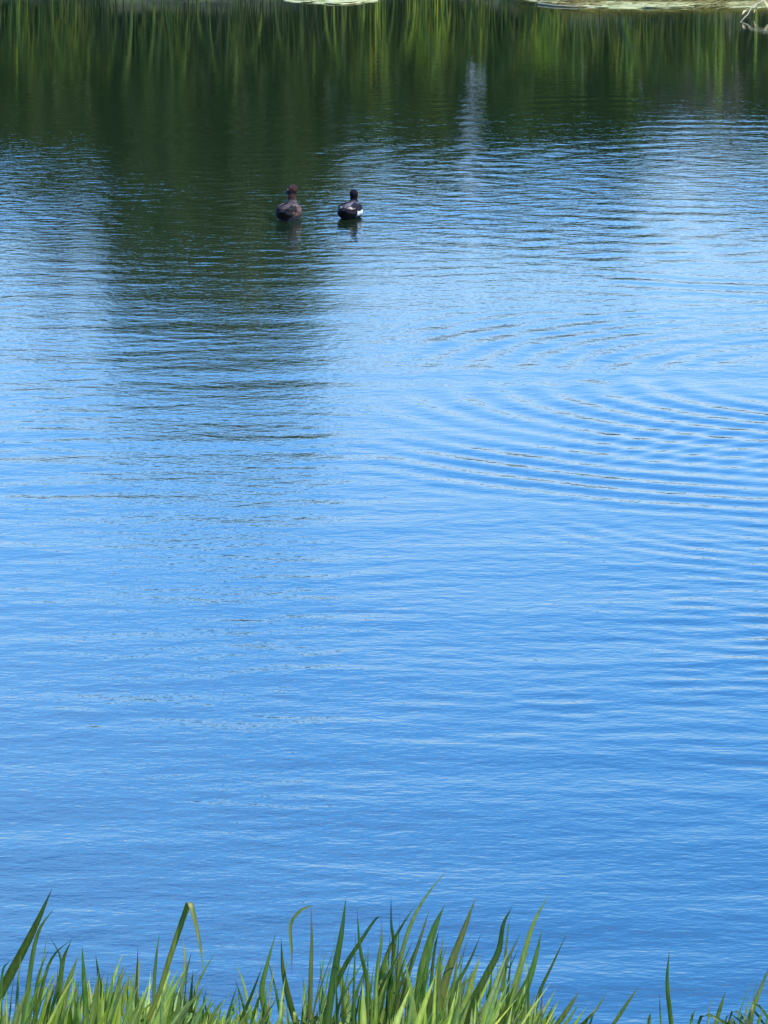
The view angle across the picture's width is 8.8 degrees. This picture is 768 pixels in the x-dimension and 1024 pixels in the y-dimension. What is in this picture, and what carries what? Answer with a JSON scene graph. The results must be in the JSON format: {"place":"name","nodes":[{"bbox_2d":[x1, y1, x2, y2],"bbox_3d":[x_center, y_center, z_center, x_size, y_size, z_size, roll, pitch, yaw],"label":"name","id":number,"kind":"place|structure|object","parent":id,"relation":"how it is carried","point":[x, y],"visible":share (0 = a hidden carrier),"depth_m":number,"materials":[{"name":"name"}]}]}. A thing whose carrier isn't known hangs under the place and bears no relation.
{"place":"outdoors","nodes":[
{"label":"outdoors","id":0,"kind":"place"},
{"bbox_2d":[0,0,767,1023],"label":"water","id":1,"kind":"structure","parent":0,"point":[398,546],"depth_m":27.96,"materials":[{"name":"blue liquid"}]},
{"bbox_2d":[275,185,301,220],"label":"brown duck","id":2,"kind":"object","parent":1,"relation":"on","point":[290,210],"visible":1,"depth_m":40.30},
{"bbox_2d":[283,0,377,3],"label":"weed mat","id":3,"kind":"object","parent":1,"relation":"on","point":[335,1],"visible":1,"depth_m":62.35,"materials":[{"name":"plant"}]},
{"bbox_2d":[336,189,362,219],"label":"black and white duck","id":4,"kind":"object","parent":1,"relation":"on","point":[352,208],"visible":1,"depth_m":40.42},
{"bbox_2d":[527,0,564,2],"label":"weed mat","id":5,"kind":"object","parent":1,"relation":"on","point":[554,1],"visible":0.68,"depth_m":62.45,"materials":[{"name":"plant"}]},
{"bbox_2d":[537,3,592,6],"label":"floating stick","id":6,"kind":"object","parent":1,"relation":"on","point":[561,5],"visible":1,"depth_m":61.71,"materials":[{"name":"grey wood"}]},
{"bbox_2d":[573,1,715,8],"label":"weed mat","id":7,"kind":"object","parent":1,"relation":"on","point":[633,5],"visible":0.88,"depth_m":61.70,"materials":[{"name":"beige plant"}]},
{"bbox_2d":[713,0,766,7],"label":"weed mat","id":8,"kind":"object","parent":1,"relation":"on","point":[738,6],"visible":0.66,"depth_m":61.85,"materials":[{"name":"plant"}]},
{"bbox_2d":[741,0,767,21],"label":"dead stem","id":9,"kind":"object","parent":1,"relation":"on","point":[756,5],"visible":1,"depth_m":60.24,"materials":[{"name":"plant"}]},
{"bbox_2d":[563,0,746,3],"bbox_3d":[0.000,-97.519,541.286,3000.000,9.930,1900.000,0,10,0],"label":"ground","id":10,"kind":"structure","parent":0,"point":[654,0],"depth_m":62.12,"materials":[{"name":"soil"}]},
{"bbox_2d":[0,890,67,1023],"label":"grass tuft","id":11,"kind":"object","parent":10,"relation":"on","point":[9,976],"visible":0.88,"depth_m":10.21,"materials":[{"name":"green plant"}]},
{"bbox_2d":[33,941,88,1023],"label":"grass tuft","id":12,"kind":"object","parent":10,"relation":"on","point":[84,996],"visible":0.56,"depth_m":10.35,"materials":[{"name":"green plant"}]},
{"bbox_2d":[95,952,145,1023],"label":"grass tuft","id":13,"kind":"object","parent":10,"relation":"on","point":[125,989],"visible":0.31,"depth_m":10.37,"materials":[{"name":"green plant"}]},
{"bbox_2d":[140,902,218,1023],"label":"grass tuft","id":14,"kind":"object","parent":10,"relation":"on","point":[180,990],"visible":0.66,"depth_m":10.14,"materials":[{"name":"green plant"}]},
{"bbox_2d":[226,934,286,1023],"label":"grass tuft","id":15,"kind":"object","parent":10,"relation":"on","point":[261,999],"visible":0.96,"depth_m":10.29,"materials":[{"name":"green plant"}]},
{"bbox_2d":[269,906,326,1023],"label":"grass tuft","id":16,"kind":"object","parent":10,"relation":"on","point":[306,1011],"visible":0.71,"depth_m":10.43,"materials":[{"name":"green plant"}]},
{"bbox_2d":[309,900,379,1023],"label":"grass tuft","id":17,"kind":"object","parent":10,"relation":"on","point":[327,1003],"visible":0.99,"depth_m":9.98,"materials":[{"name":"green plant"}]},
{"bbox_2d":[0,935,727,1023],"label":"grass","id":18,"kind":"structure","parent":10,"relation":"on","point":[462,1013],"depth_m":9.66,"materials":[{"name":"green plant"}]},
{"bbox_2d":[359,871,445,1023],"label":"grass tuft","id":19,"kind":"object","parent":10,"relation":"on","point":[387,980],"visible":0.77,"depth_m":10.21,"materials":[{"name":"green plant"}]},
{"bbox_2d":[383,907,449,1023],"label":"grass tuft","id":20,"kind":"object","parent":10,"relation":"on","point":[422,980],"visible":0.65,"depth_m":10.12,"materials":[{"name":"green plant"}]},
{"bbox_2d":[436,898,484,1021],"bbox_3d":[0.145,1.214,10.423,0.141,0.840,0.330,1,10,6],"label":"grass tuft","id":21,"kind":"object","parent":10,"relation":"on","point":[449,968],"visible":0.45,"depth_m":10.37,"materials":[{"name":"green plant"}]},
{"bbox_2d":[456,909,518,1022],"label":"grass tuft","id":22,"kind":"object","parent":10,"relation":"on","point":[488,970],"visible":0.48,"depth_m":10.32,"materials":[{"name":"green plant"}]},
{"bbox_2d":[496,896,547,1023],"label":"grass tuft","id":23,"kind":"object","parent":10,"relation":"on","point":[520,1008],"visible":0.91,"depth_m":10.28,"materials":[{"name":"green plant"}]},
{"bbox_2d":[531,936,565,1022],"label":"grass tuft","id":24,"kind":"object","parent":10,"relation":"on","point":[544,981],"visible":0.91,"depth_m":10.57,"materials":[{"name":"green plant"}]},
{"bbox_2d":[545,992,589,1023],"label":"grass tuft","id":25,"kind":"object","parent":10,"relation":"on","point":[562,1016],"visible":0.98,"depth_m":10.48,"materials":[{"name":"green plant"}]},
{"bbox_2d":[580,993,605,1023],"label":"grass tuft","id":26,"kind":"object","parent":10,"relation":"on","point":[591,1015],"visible":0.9,"depth_m":10.55,"materials":[{"name":"green plant"}]},
{"bbox_2d":[612,988,637,1023],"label":"grass tuft","id":27,"kind":"object","parent":10,"relation":"on","point":[620,1013],"visible":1,"depth_m":10.53,"materials":[{"name":"green plant"}]},
{"bbox_2d":[522,0,767,9],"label":"dry straw","id":28,"kind":"object","parent":10,"relation":"on","point":[659,1],"visible":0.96,"depth_m":61.88,"materials":[{"name":"beige plant"}]},
{"bbox_2d":[647,949,673,1023],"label":"grass tuft","id":29,"kind":"object","parent":10,"relation":"on","point":[669,1009],"visible":1,"depth_m":10.24,"materials":[{"name":"green plant"}]},
{"bbox_2d":[690,993,724,1023],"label":"grass tuft","id":30,"kind":"object","parent":10,"relation":"on","point":[718,1013],"visible":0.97,"depth_m":10.33,"materials":[{"name":"green plant"}]},
{"bbox_2d":[697,970,767,1023],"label":"grass tuft","id":31,"kind":"object","parent":10,"relation":"on","point":[750,1016],"visible":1,"depth_m":10.33,"materials":[{"name":"green plant"}]}
]}

